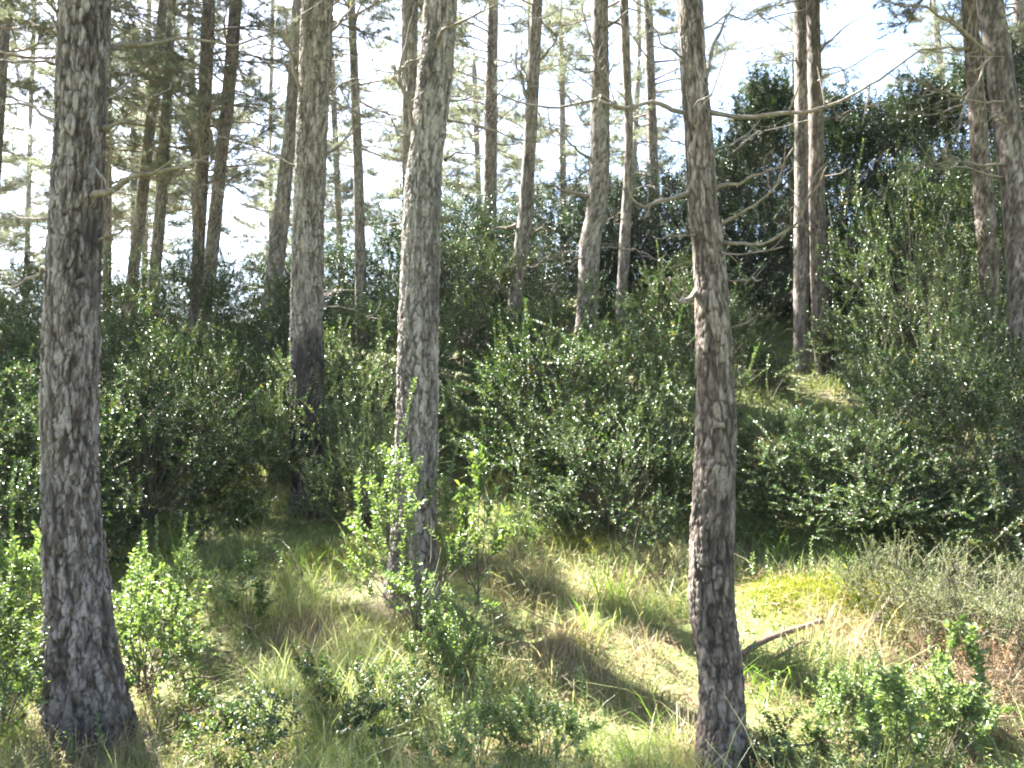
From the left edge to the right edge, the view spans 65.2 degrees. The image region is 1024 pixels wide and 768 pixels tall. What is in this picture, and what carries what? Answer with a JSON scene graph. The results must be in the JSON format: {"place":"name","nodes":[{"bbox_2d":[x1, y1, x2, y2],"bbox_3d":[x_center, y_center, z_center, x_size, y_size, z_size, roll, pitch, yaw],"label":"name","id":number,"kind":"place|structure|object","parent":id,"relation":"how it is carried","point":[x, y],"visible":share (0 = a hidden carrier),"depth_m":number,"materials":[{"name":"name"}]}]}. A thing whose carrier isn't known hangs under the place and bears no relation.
{"place":"outdoors","nodes":[
{"label":"outdoors","id":0,"kind":"place"},
{"bbox_2d":[0,0,1013,322],"label":"sky","id":1,"kind":"structure","parent":0,"point":[856,42],"materials":[{"name":"white"}]},
{"bbox_2d":[0,295,1023,767],"bbox_3d":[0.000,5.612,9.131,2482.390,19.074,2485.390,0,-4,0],"label":"ground","id":2,"kind":"structure","parent":0,"point":[332,531],"depth_m":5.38,"materials":[{"name":"green plant"}]},
{"bbox_2d":[0,56,41,274],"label":"pine tree","id":3,"kind":"object","parent":2,"relation":"on","point":[11,186],"visible":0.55,"depth_m":21.69,"materials":[{"name":"green plant"}]},
{"bbox_2d":[0,567,42,669],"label":"young shrub","id":4,"kind":"object","parent":2,"relation":"on","point":[32,609],"visible":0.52,"depth_m":4.48,"materials":[{"name":"green plant"}]},
{"bbox_2d":[0,479,43,632],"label":"young shrub","id":5,"kind":"object","parent":2,"relation":"on","point":[11,553],"visible":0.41,"depth_m":4.91,"materials":[{"name":"green plant"}]},
{"bbox_2d":[0,0,51,312],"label":"pine tree","id":6,"kind":"object","parent":2,"relation":"on","point":[29,143],"visible":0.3,"depth_m":31.55,"materials":[{"name":"green plant"}]},
{"bbox_2d":[0,557,52,745],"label":"young shrub","id":7,"kind":"object","parent":2,"relation":"on","point":[30,675],"visible":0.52,"depth_m":3.82,"materials":[{"name":"green plant"}]},
{"bbox_2d":[0,314,127,541],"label":"box shrub","id":8,"kind":"object","parent":2,"relation":"on","point":[28,387],"visible":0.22,"depth_m":6.84,"materials":[{"name":"green plant"}]},
{"bbox_2d":[0,219,145,384],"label":"box shrub","id":9,"kind":"object","parent":2,"relation":"on","point":[22,291],"visible":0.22,"depth_m":10.70,"materials":[{"name":"green plant"}]},
{"bbox_2d":[0,384,149,589],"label":"box shrub","id":10,"kind":"object","parent":2,"relation":"on","point":[4,506],"visible":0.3,"depth_m":6.00,"materials":[{"name":"green plant"}]},
{"bbox_2d":[6,0,143,113],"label":"pine tree","id":11,"kind":"object","parent":2,"relation":"on","point":[14,46],"visible":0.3,"depth_m":14.49,"materials":[{"name":"green plant"}]},
{"bbox_2d":[0,0,190,274],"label":"pine tree","id":12,"kind":"object","parent":2,"relation":"on","point":[32,88],"visible":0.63,"depth_m":11.66,"materials":[{"name":"green plant"}]},
{"bbox_2d":[0,279,200,474],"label":"box shrub","id":13,"kind":"object","parent":2,"relation":"on","point":[105,326],"visible":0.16,"depth_m":8.32,"materials":[{"name":"green plant"}]},
{"bbox_2d":[9,0,199,349],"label":"pine tree","id":14,"kind":"object","parent":2,"relation":"on","point":[44,73],"visible":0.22,"depth_m":15.02,"materials":[{"name":"green plant"}]},
{"bbox_2d":[0,0,267,763],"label":"pine tree","id":15,"kind":"object","parent":2,"relation":"on","point":[83,666],"visible":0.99,"depth_m":3.92,"materials":[{"name":"brown plant"}]},
{"bbox_2d":[0,311,276,573],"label":"box shrub","id":16,"kind":"object","parent":2,"relation":"on","point":[134,503],"visible":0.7,"depth_m":6.57,"materials":[{"name":"green plant"}]},
{"bbox_2d":[51,0,234,357],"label":"pine tree","id":17,"kind":"object","parent":2,"relation":"on","point":[141,203],"visible":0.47,"depth_m":14.67,"materials":[{"name":"green plant"}]},
{"bbox_2d":[42,0,271,357],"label":"pine tree","id":18,"kind":"object","parent":2,"relation":"on","point":[162,194],"visible":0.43,"depth_m":14.23,"materials":[{"name":"green plant"}]},
{"bbox_2d":[111,513,219,640],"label":"young shrub","id":19,"kind":"object","parent":2,"relation":"on","point":[182,560],"visible":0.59,"depth_m":5.03,"materials":[{"name":"green plant"}]},
{"bbox_2d":[111,530,224,696],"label":"young shrub","id":20,"kind":"object","parent":2,"relation":"on","point":[131,614],"visible":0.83,"depth_m":4.29,"materials":[{"name":"green plant"}]},
{"bbox_2d":[99,228,276,394],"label":"box shrub","id":21,"kind":"object","parent":2,"relation":"on","point":[174,275],"visible":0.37,"depth_m":11.08,"materials":[{"name":"green plant"}]},
{"bbox_2d":[99,288,289,496],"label":"box shrub","id":22,"kind":"object","parent":2,"relation":"on","point":[171,360],"visible":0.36,"depth_m":8.08,"materials":[{"name":"green plant"}]},
{"bbox_2d":[113,0,276,265],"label":"pine tree","id":23,"kind":"object","parent":2,"relation":"on","point":[191,201],"visible":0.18,"depth_m":20.48,"materials":[{"name":"green plant"}]},
{"bbox_2d":[111,0,295,353],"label":"pine tree","id":24,"kind":"object","parent":2,"relation":"on","point":[214,226],"visible":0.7,"depth_m":13.76,"materials":[{"name":"green plant"}]},
{"bbox_2d":[137,322,289,444],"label":"box shrub","id":25,"kind":"object","parent":2,"relation":"on","point":[211,389],"visible":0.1,"depth_m":8.97,"materials":[{"name":"green plant"}]},
{"bbox_2d":[111,0,338,368],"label":"pine tree","id":26,"kind":"object","parent":2,"relation":"on","point":[204,124],"visible":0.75,"depth_m":13.30,"materials":[{"name":"green plant"}]},
{"bbox_2d":[141,221,335,341],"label":"evergreen tree","id":27,"kind":"object","parent":2,"relation":"on","point":[241,274],"visible":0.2,"depth_m":14.56,"materials":[{"name":"green plant"}]},
{"bbox_2d":[217,529,274,634],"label":"young shrub","id":28,"kind":"object","parent":2,"relation":"on","point":[250,565],"visible":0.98,"depth_m":5.02,"materials":[{"name":"green plant"}]},
{"bbox_2d":[223,0,292,319],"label":"pine tree","id":29,"kind":"object","parent":2,"relation":"on","point":[270,194],"visible":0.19,"depth_m":33.46,"materials":[{"name":"green plant"}]},
{"bbox_2d":[188,0,401,391],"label":"pine tree","id":30,"kind":"object","parent":2,"relation":"on","point":[278,241],"visible":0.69,"depth_m":11.40,"materials":[{"name":"brown plant"}]},
{"bbox_2d":[172,642,421,756],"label":"young shrub","id":31,"kind":"object","parent":2,"relation":"on","point":[227,709],"visible":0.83,"depth_m":3.79,"materials":[{"name":"green plant"}]},
{"bbox_2d":[212,261,394,407],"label":"box shrub","id":32,"kind":"object","parent":2,"relation":"on","point":[264,335],"visible":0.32,"depth_m":10.19,"materials":[{"name":"green plant"}]},
{"bbox_2d":[206,0,402,519],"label":"pine tree","id":33,"kind":"object","parent":2,"relation":"on","point":[313,84],"visible":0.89,"depth_m":7.42,"materials":[{"name":"brown plant"}]},
{"bbox_2d":[232,231,397,330],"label":"evergreen tree","id":34,"kind":"object","parent":2,"relation":"on","point":[328,254],"visible":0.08,"depth_m":14.94,"materials":[{"name":"green plant"}]},
{"bbox_2d":[247,22,401,308],"bbox_3d":[-5.246,-7.171,24.717,4.014,11.460,4.524,-2,-4,22],"label":"pine tree","id":35,"kind":"object","parent":2,"relation":"on","point":[338,209],"visible":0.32,"depth_m":24.34,"materials":[{"name":"green plant"}]},
{"bbox_2d":[219,314,449,510],"bbox_3d":[-1.655,0.335,7.910,2.085,2.085,2.188,0,-4,-6],"label":"box shrub","id":36,"kind":"object","parent":2,"relation":"on","point":[271,457],"visible":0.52,"depth_m":7.35,"materials":[{"name":"green plant"}]},
{"bbox_2d":[279,391,450,534],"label":"box shrub","id":37,"kind":"object","parent":2,"relation":"on","point":[353,504],"visible":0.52,"depth_m":6.79,"materials":[{"name":"green plant"}]},
{"bbox_2d":[253,0,477,347],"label":"pine tree","id":38,"kind":"object","parent":2,"relation":"on","point":[359,237],"visible":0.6,"depth_m":13.79,"materials":[{"name":"green plant"}]},
{"bbox_2d":[272,0,487,223],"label":"pine tree","id":39,"kind":"object","parent":2,"relation":"on","point":[407,7],"visible":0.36,"depth_m":9.73,"materials":[{"name":"brown plant"}]},
{"bbox_2d":[257,274,506,436],"bbox_3d":[-1.502,-0.454,9.498,2.946,2.236,2.620,0,-4,-4],"label":"box shrub","id":40,"kind":"object","parent":2,"relation":"on","point":[380,316],"visible":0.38,"depth_m":9.27,"materials":[{"name":"green plant"}]},
{"bbox_2d":[304,653,464,734],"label":"young shrub","id":41,"kind":"object","parent":2,"relation":"on","point":[419,700],"visible":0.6,"depth_m":4.05,"materials":[{"name":"green plant"}]},
{"bbox_2d":[323,202,484,326],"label":"evergreen tree","id":42,"kind":"object","parent":2,"relation":"on","point":[378,251],"visible":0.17,"depth_m":14.38,"materials":[{"name":"green plant"}]},
{"bbox_2d":[322,377,500,655],"bbox_3d":[-0.600,0.842,4.926,0.965,1.792,1.206,2,-4,-25],"label":"young shrub","id":43,"kind":"object","parent":2,"relation":"on","point":[403,588],"visible":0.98,"depth_m":4.91,"materials":[{"name":"green plant"}]},
{"bbox_2d":[364,6,484,208],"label":"pine tree","id":44,"kind":"object","parent":2,"relation":"on","point":[455,185],"visible":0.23,"depth_m":21.66,"materials":[{"name":"green plant"}]},
{"bbox_2d":[389,572,493,679],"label":"young shrub","id":45,"kind":"object","parent":2,"relation":"on","point":[451,629],"visible":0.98,"depth_m":4.54,"materials":[{"name":"green plant"}]},
{"bbox_2d":[367,171,571,323],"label":"evergreen tree","id":46,"kind":"object","parent":2,"relation":"on","point":[464,220],"visible":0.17,"depth_m":14.14,"materials":[{"name":"green plant"}]},
{"bbox_2d":[391,370,547,479],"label":"box shrub","id":47,"kind":"object","parent":2,"relation":"on","point":[449,390],"visible":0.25,"depth_m":8.01,"materials":[{"name":"green plant"}]},
{"bbox_2d":[384,206,555,372],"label":"box shrub","id":48,"kind":"object","parent":2,"relation":"on","point":[448,258],"visible":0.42,"depth_m":11.69,"materials":[{"name":"green plant"}]},
{"bbox_2d":[381,0,562,610],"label":"pine tree","id":49,"kind":"object","parent":2,"relation":"on","point":[418,326],"visible":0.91,"depth_m":5.46,"materials":[{"name":"brown plant"}]},
{"bbox_2d":[423,662,536,767],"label":"young shrub","id":50,"kind":"object","parent":2,"relation":"on","point":[481,709],"visible":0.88,"depth_m":3.67,"materials":[{"name":"green plant"}]},
{"bbox_2d":[444,409,517,605],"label":"young shrub","id":51,"kind":"object","parent":2,"relation":"on","point":[477,474],"visible":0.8,"depth_m":5.45,"materials":[{"name":"green plant"}]},
{"bbox_2d":[441,14,521,266],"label":"pine tree","id":52,"kind":"object","parent":2,"relation":"on","point":[501,181],"visible":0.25,"depth_m":26.47,"materials":[{"name":"green plant"}]},
{"bbox_2d":[397,0,576,244],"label":"pine tree","id":53,"kind":"object","parent":2,"relation":"on","point":[492,73],"visible":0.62,"depth_m":15.83,"materials":[{"name":"green plant"}]},
{"bbox_2d":[0,478,1023,767],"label":"undergrowth","id":54,"kind":"object","parent":2,"relation":"on","point":[428,720],"visible":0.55,"depth_m":4.14,"materials":[{"name":"green plant"}]},
{"bbox_2d":[457,0,589,374],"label":"pine tree","id":55,"kind":"object","parent":2,"relation":"on","point":[523,228],"visible":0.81,"depth_m":11.80,"materials":[{"name":"brown plant"}]},
{"bbox_2d":[447,254,630,405],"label":"box shrub","id":56,"kind":"object","parent":2,"relation":"on","point":[541,312],"visible":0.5,"depth_m":9.90,"materials":[{"name":"green plant"}]},
{"bbox_2d":[108,444,972,766],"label":"moss","id":57,"kind":"object","parent":2,"relation":"on","point":[794,582],"visible":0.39,"depth_m":5.37,"materials":[{"name":"plant"}]},
{"bbox_2d":[479,661,607,767],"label":"young shrub","id":58,"kind":"object","parent":2,"relation":"on","point":[552,714],"visible":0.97,"depth_m":3.67,"materials":[{"name":"green plant"}]},
{"bbox_2d":[442,172,650,333],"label":"evergreen tree","id":59,"kind":"object","parent":2,"relation":"on","point":[568,278],"visible":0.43,"depth_m":13.25,"materials":[{"name":"green plant"}]},
{"bbox_2d":[497,0,624,257],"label":"pine tree","id":60,"kind":"object","parent":2,"relation":"on","point":[563,128],"visible":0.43,"depth_m":23.61,"materials":[{"name":"green plant"}]},
{"bbox_2d":[447,285,694,499],"bbox_3d":[0.681,0.088,7.575,2.454,2.168,2.414,-1,-4,12],"label":"box shrub","id":61,"kind":"object","parent":2,"relation":"on","point":[506,456],"visible":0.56,"depth_m":7.33,"materials":[{"name":"green plant"}]},
{"bbox_2d":[485,0,678,391],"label":"pine tree","id":62,"kind":"object","parent":2,"relation":"on","point":[596,196],"visible":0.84,"depth_m":10.72,"materials":[{"name":"brown plant"}]},
{"bbox_2d":[492,131,676,301],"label":"evergreen tree","id":63,"kind":"object","parent":2,"relation":"on","point":[557,178],"visible":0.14,"depth_m":14.27,"materials":[{"name":"green plant"}]},
{"bbox_2d":[501,0,680,356],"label":"pine tree","id":64,"kind":"object","parent":2,"relation":"on","point":[625,230],"visible":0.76,"depth_m":12.29,"materials":[{"name":"brown plant"}]},
{"bbox_2d":[493,381,739,568],"bbox_3d":[0.795,0.688,6.560,1.810,1.415,1.840,2,-5,-28],"label":"box shrub","id":65,"kind":"object","parent":2,"relation":"on","point":[613,515],"visible":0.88,"depth_m":6.35,"materials":[{"name":"green plant"}]},
{"bbox_2d":[587,0,685,236],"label":"pine tree","id":66,"kind":"object","parent":2,"relation":"on","point":[638,77],"visible":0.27,"depth_m":27.52,"materials":[{"name":"green plant"}]},
{"bbox_2d":[551,142,754,310],"bbox_3d":[2.568,-2.888,14.855,3.774,3.681,3.762,0,-4,-1],"label":"evergreen tree","id":67,"kind":"object","parent":2,"relation":"on","point":[649,249],"visible":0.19,"depth_m":14.02,"materials":[{"name":"green plant"}]},
{"bbox_2d":[509,282,807,514],"bbox_3d":[1.220,0.127,7.516,2.798,2.125,2.489,3,-5,-40],"label":"box shrub","id":68,"kind":"object","parent":2,"relation":"on","point":[689,371],"visible":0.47,"depth_m":7.14,"materials":[{"name":"green plant"}]},
{"bbox_2d":[586,0,755,239],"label":"pine tree","id":69,"kind":"object","parent":2,"relation":"on","point":[647,33],"visible":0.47,"depth_m":15.83,"materials":[{"name":"green plant"}]},
{"bbox_2d":[604,240,769,372],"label":"box shrub","id":70,"kind":"object","parent":2,"relation":"on","point":[656,306],"visible":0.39,"depth_m":11.09,"materials":[{"name":"green plant"}]},
{"bbox_2d":[602,114,809,316],"bbox_3d":[3.517,-2.805,14.076,3.762,3.885,3.774,-2,-5,29],"label":"evergreen tree","id":71,"kind":"object","parent":2,"relation":"on","point":[683,208],"visible":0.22,"depth_m":13.18,"materials":[{"name":"green plant"}]},
{"bbox_2d":[631,277,816,399],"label":"box shrub","id":72,"kind":"object","parent":2,"relation":"on","point":[758,366],"visible":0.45,"depth_m":9.74,"materials":[{"name":"green plant"}]},
{"bbox_2d":[628,118,852,317],"bbox_3d":[3.807,-2.763,13.851,3.649,3.931,3.350,2,-4,-27],"label":"evergreen tree","id":73,"kind":"object","parent":2,"relation":"on","point":[727,155],"visible":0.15,"depth_m":13.33,"materials":[{"name":"green plant"}]},
{"bbox_2d":[493,0,1004,767],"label":"pine tree","id":74,"kind":"object","parent":2,"relation":"on","point":[713,614],"visible":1,"depth_m":3.67,"materials":[{"name":"brown plant"}]},
{"bbox_2d":[653,51,885,337],"bbox_3d":[4.337,-3.036,13.238,3.527,5.078,3.841,-3,-5,41],"label":"evergreen tree","id":75,"kind":"object","parent":2,"relation":"on","point":[756,100],"visible":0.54,"depth_m":12.87,"materials":[{"name":"green plant"}]},
{"bbox_2d":[649,379,918,532],"bbox_3d":[2.308,0.587,7.099,2.227,1.230,2.504,2,-5,-30],"label":"box shrub","id":76,"kind":"object","parent":2,"relation":"on","point":[743,437],"visible":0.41,"depth_m":6.59,"materials":[{"name":"green plant"}]},
{"bbox_2d":[712,0,911,373],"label":"pine tree","id":77,"kind":"object","parent":2,"relation":"on","point":[801,268],"visible":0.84,"depth_m":11.04,"materials":[{"name":"brown plant"}]},
{"bbox_2d":[731,708,897,767],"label":"young shrub","id":78,"kind":"object","parent":2,"relation":"on","point":[783,751],"visible":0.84,"depth_m":3.60,"materials":[{"name":"green plant"}]},
{"bbox_2d":[705,0,925,382],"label":"pine tree","id":79,"kind":"object","parent":2,"relation":"on","point":[816,230],"visible":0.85,"depth_m":10.44,"materials":[{"name":"brown plant"}]},
{"bbox_2d":[747,73,932,313],"bbox_3d":[5.628,-3.189,13.830,3.527,4.586,3.841,0,-4,5],"label":"evergreen tree","id":80,"kind":"object","parent":2,"relation":"on","point":[855,129],"visible":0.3,"depth_m":13.50,"materials":[{"name":"green plant"}]},
{"bbox_2d":[801,630,907,730],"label":"young shrub","id":81,"kind":"object","parent":2,"relation":"on","point":[840,681],"visible":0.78,"depth_m":4.04,"materials":[{"name":"green plant"}]},
{"bbox_2d":[735,385,1022,568],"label":"box shrub","id":82,"kind":"object","parent":2,"relation":"on","point":[865,439],"visible":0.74,"depth_m":5.98,"materials":[{"name":"green plant"}]},
{"bbox_2d":[815,530,955,631],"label":"heath plant","id":83,"kind":"object","parent":2,"relation":"on","point":[845,575],"visible":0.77,"depth_m":5.19,"materials":[{"name":"green plant"}]},
{"bbox_2d":[847,631,944,767],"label":"young shrub","id":84,"kind":"object","parent":2,"relation":"on","point":[874,718],"visible":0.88,"depth_m":3.60,"materials":[{"name":"green plant"}]},
{"bbox_2d":[797,128,1007,400],"bbox_3d":[4.843,-1.289,9.812,2.602,3.354,2.589,-1,-4,16],"label":"box shrub","id":85,"kind":"object","parent":2,"relation":"on","point":[879,256],"visible":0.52,"depth_m":9.43,"materials":[{"name":"green plant"}]},
{"bbox_2d":[792,317,1023,542],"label":"box shrub","id":86,"kind":"object","parent":2,"relation":"on","point":[953,390],"visible":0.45,"depth_m":6.38,"materials":[{"name":"green plant"}]},
{"bbox_2d":[809,60,1006,308],"bbox_3d":[6.762,-3.110,13.274,3.841,4.805,3.527,2,-5,-28],"label":"evergreen tree","id":87,"kind":"object","parent":2,"relation":"on","point":[906,124],"visible":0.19,"depth_m":13.05,"materials":[{"name":"green plant"}]},
{"bbox_2d":[826,112,1006,342],"bbox_3d":[6.537,-2.220,11.744,3.762,4.090,3.774,1,-4,-12],"label":"evergreen tree","id":88,"kind":"object","parent":2,"relation":"on","point":[993,147],"visible":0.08,"depth_m":11.80,"materials":[{"name":"green plant"}]},
{"bbox_2d":[811,308,1023,565],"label":"box shrub","id":89,"kind":"object","parent":2,"relation":"on","point":[1015,543],"visible":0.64,"depth_m":6.03,"materials":[{"name":"green plant"}]},
{"bbox_2d":[838,525,998,628],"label":"heath plant","id":90,"kind":"object","parent":2,"relation":"on","point":[911,586],"visible":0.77,"depth_m":4.94,"materials":[{"name":"green plant"}]},
{"bbox_2d":[831,232,1023,454],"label":"box shrub","id":91,"kind":"object","parent":2,"relation":"on","point":[965,327],"visible":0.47,"depth_m":8.17,"materials":[{"name":"green plant"}]},
{"bbox_2d":[831,0,1023,420],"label":"pine tree","id":92,"kind":"object","parent":2,"relation":"on","point":[984,200],"visible":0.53,"depth_m":8.72,"materials":[{"name":"brown plant"}]},
{"bbox_2d":[883,0,992,174],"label":"pine tree","id":93,"kind":"object","parent":2,"relation":"on","point":[937,23],"visible":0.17,"depth_m":23.59,"materials":[{"name":"green plant"}]},
{"bbox_2d":[859,631,1017,767],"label":"young shrub","id":94,"kind":"object","parent":2,"relation":"on","point":[929,694],"visible":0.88,"depth_m":3.67,"materials":[{"name":"green plant"}]},
{"bbox_2d":[869,0,1023,469],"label":"pine tree","id":95,"kind":"object","parent":2,"relation":"on","point":[1006,118],"visible":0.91,"depth_m":7.70,"materials":[{"name":"brown plant"}]},
{"bbox_2d":[890,149,1008,386],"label":"box shrub","id":96,"kind":"object","parent":2,"relation":"on","point":[969,231],"visible":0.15,"depth_m":9.24,"materials":[{"name":"green plant"}]},
{"bbox_2d":[877,535,1023,648],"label":"heath plant","id":97,"kind":"object","parent":2,"relation":"on","point":[999,590],"visible":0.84,"depth_m":4.74,"materials":[{"name":"green plant"}]},
{"bbox_2d":[883,603,1023,722],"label":"heath plant","id":98,"kind":"object","parent":2,"relation":"on","point":[922,641],"visible":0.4,"depth_m":4.47,"materials":[{"name":"brown plant"}]},
{"bbox_2d":[894,14,1023,316],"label":"evergreen tree","id":99,"kind":"object","parent":2,"relation":"on","point":[1018,68],"visible":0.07,"depth_m":12.43,"materials":[{"name":"green plant"}]},
{"bbox_2d":[930,577,995,762],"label":"young shrub","id":100,"kind":"object","parent":2,"relation":"on","point":[953,643],"visible":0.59,"depth_m":3.79,"materials":[{"name":"green plant"}]},
{"bbox_2d":[912,616,1023,754],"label":"heath plant","id":101,"kind":"object","parent":2,"relation":"on","point":[1009,655],"visible":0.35,"depth_m":4.04,"materials":[{"name":"brown plant"}]},
{"bbox_2d":[924,547,1023,652],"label":"heath plant","id":102,"kind":"object","parent":2,"relation":"on","point":[1012,626],"visible":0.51,"depth_m":4.70,"materials":[{"name":"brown plant"}]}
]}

